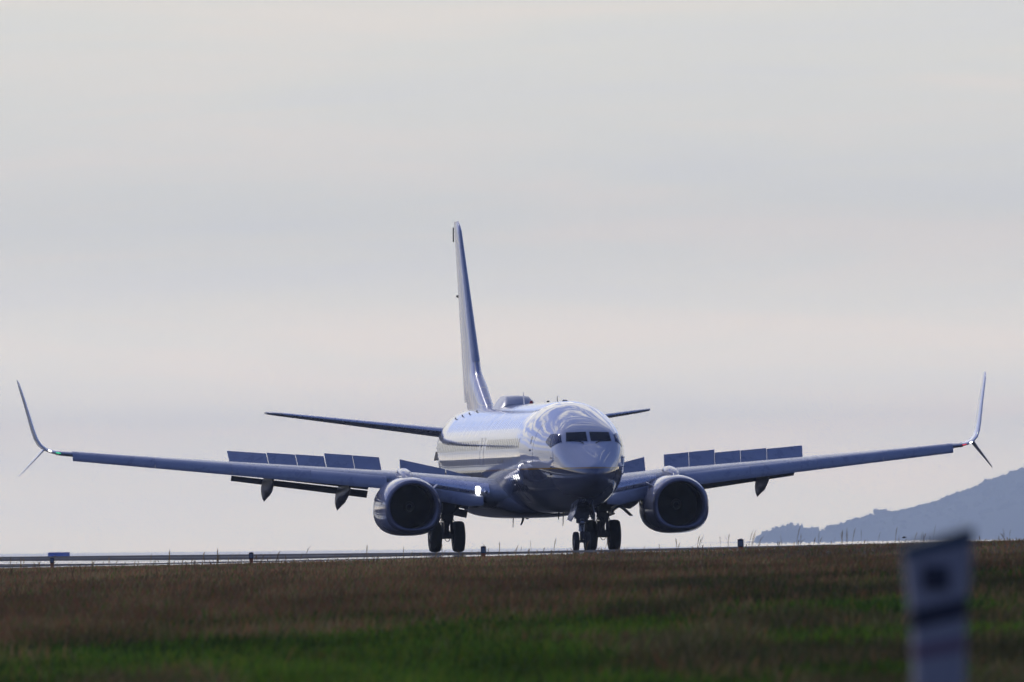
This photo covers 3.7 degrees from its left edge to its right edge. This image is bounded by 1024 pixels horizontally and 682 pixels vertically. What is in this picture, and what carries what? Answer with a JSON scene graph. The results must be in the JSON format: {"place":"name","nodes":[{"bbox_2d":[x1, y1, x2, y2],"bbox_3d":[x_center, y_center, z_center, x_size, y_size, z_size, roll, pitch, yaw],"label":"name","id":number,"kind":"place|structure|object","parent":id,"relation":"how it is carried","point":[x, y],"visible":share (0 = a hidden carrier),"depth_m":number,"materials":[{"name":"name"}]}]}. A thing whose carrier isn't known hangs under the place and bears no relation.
{"place":"outdoors","nodes":[
{"label":"outdoors","id":0,"kind":"place"},
{"bbox_2d":[48,552,69,555],"bbox_3d":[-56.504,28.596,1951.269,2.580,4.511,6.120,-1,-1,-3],"label":"container","id":1,"kind":"object","parent":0,"point":[59,553],"visible":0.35,"depth_m":1948.26,"materials":[{"name":"blue metal"}]},
{"bbox_2d":[0,546,744,556],"bbox_3d":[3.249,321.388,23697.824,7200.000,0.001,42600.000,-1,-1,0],"label":"water","id":2,"kind":"structure","parent":0,"point":[276,552],"depth_m":35391.62,"materials":[{"name":"grey liquid"}]},
{"bbox_2d":[0,0,1023,553],"label":"sky","id":3,"kind":"structure","parent":0,"point":[744,224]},
{"bbox_2d":[0,538,1023,681],"bbox_3d":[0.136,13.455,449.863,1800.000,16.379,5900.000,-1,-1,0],"label":"ground","id":4,"kind":"structure","parent":0,"point":[826,552],"depth_m":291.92,"materials":[{"name":"plant"}]},
{"bbox_2d":[50,557,53,567],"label":"edge marker","id":5,"kind":"object","parent":4,"relation":"on","point":[51,560],"visible":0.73,"depth_m":510.42,"materials":[{"name":"plastic"}]},
{"bbox_2d":[249,552,253,562],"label":"edge marker","id":6,"kind":"object","parent":4,"relation":"on","point":[251,556],"visible":0.69,"depth_m":452.91,"materials":[{"name":"plastic"}]},
{"bbox_2d":[481,546,485,556],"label":"edge marker","id":7,"kind":"object","parent":4,"relation":"on","point":[483,551],"visible":0.62,"depth_m":400.36,"materials":[{"name":"plastic"}]},
{"bbox_2d":[0,541,993,567],"bbox_3d":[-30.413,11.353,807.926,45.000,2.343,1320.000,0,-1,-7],"label":"runway","id":8,"kind":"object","parent":4,"relation":"on","point":[61,561],"visible":0.43,"depth_m":585.70,"materials":[{"name":"grey asphalt"}]},
{"bbox_2d":[16,221,991,551],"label":"airliner","id":9,"kind":"object","parent":8,"relation":"on","point":[516,457],"visible":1,"depth_m":566.65,"materials":[{"name":"silver metal"}]},
{"bbox_2d":[510,477,530,501],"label":"cargo door","id":10,"kind":"structure","parent":9,"relation":"in","point":[513,479],"depth_m":559.54,"materials":[{"name":"blue metal"}]},
{"bbox_2d":[527,421,545,467],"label":"service door","id":11,"kind":"structure","parent":9,"relation":"in","point":[534,432],"depth_m":555.32,"materials":[{"name":"silver metal"}]},
{"bbox_2d":[545,434,553,446],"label":"cockpit window","id":12,"kind":"structure","parent":9,"relation":"in","point":[549,439],"depth_m":553.15,"materials":[{"name":"black glass"}]},
{"bbox_2d":[551,433,561,446],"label":"cockpit window","id":13,"kind":"structure","parent":9,"relation":"in","point":[557,438],"depth_m":552.61,"materials":[{"name":"black glass"}]},
{"bbox_2d":[565,431,587,441],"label":"cockpit window","id":14,"kind":"structure","parent":9,"relation":"in","point":[581,436],"depth_m":552.48,"materials":[{"name":"black glass"}]},
{"bbox_2d":[588,431,611,441],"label":"cockpit window","id":15,"kind":"structure","parent":9,"relation":"in","point":[595,436],"depth_m":552.48,"materials":[{"name":"black glass"}]},
{"bbox_2d":[613,433,621,446],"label":"cockpit window","id":16,"kind":"structure","parent":9,"relation":"in","point":[617,440],"depth_m":552.88,"materials":[{"name":"black glass"}]},
{"bbox_2d":[0,526,1023,608],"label":"seed stems","id":17,"kind":"object","parent":4,"relation":"on","point":[256,557],"visible":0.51,"depth_m":267.56,"materials":[{"name":"brown plant"}]},
{"bbox_2d":[738,539,743,550],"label":"edge marker","id":18,"kind":"object","parent":4,"relation":"on","point":[740,543],"visible":0.71,"depth_m":354.75,"materials":[{"name":"plastic"}]},
{"bbox_2d":[900,527,974,681],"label":"marker post","id":19,"kind":"object","parent":4,"relation":"on","point":[937,571],"visible":1,"depth_m":43.94,"materials":[{"name":"plastic"}]},
{"bbox_2d":[707,476,1023,542],"bbox_3d":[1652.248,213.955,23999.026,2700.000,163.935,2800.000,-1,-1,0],"label":"hill","id":20,"kind":"structure","parent":0,"point":[994,524],"depth_m":22915.79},
{"bbox_2d":[754,467,1023,543],"bbox_3d":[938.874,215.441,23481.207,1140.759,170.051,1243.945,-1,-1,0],"label":"woodland","id":21,"kind":"object","parent":20,"relation":"on","point":[997,483],"visible":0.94,"depth_m":23852.62,"materials":[{"name":"blue plant"}]}
]}

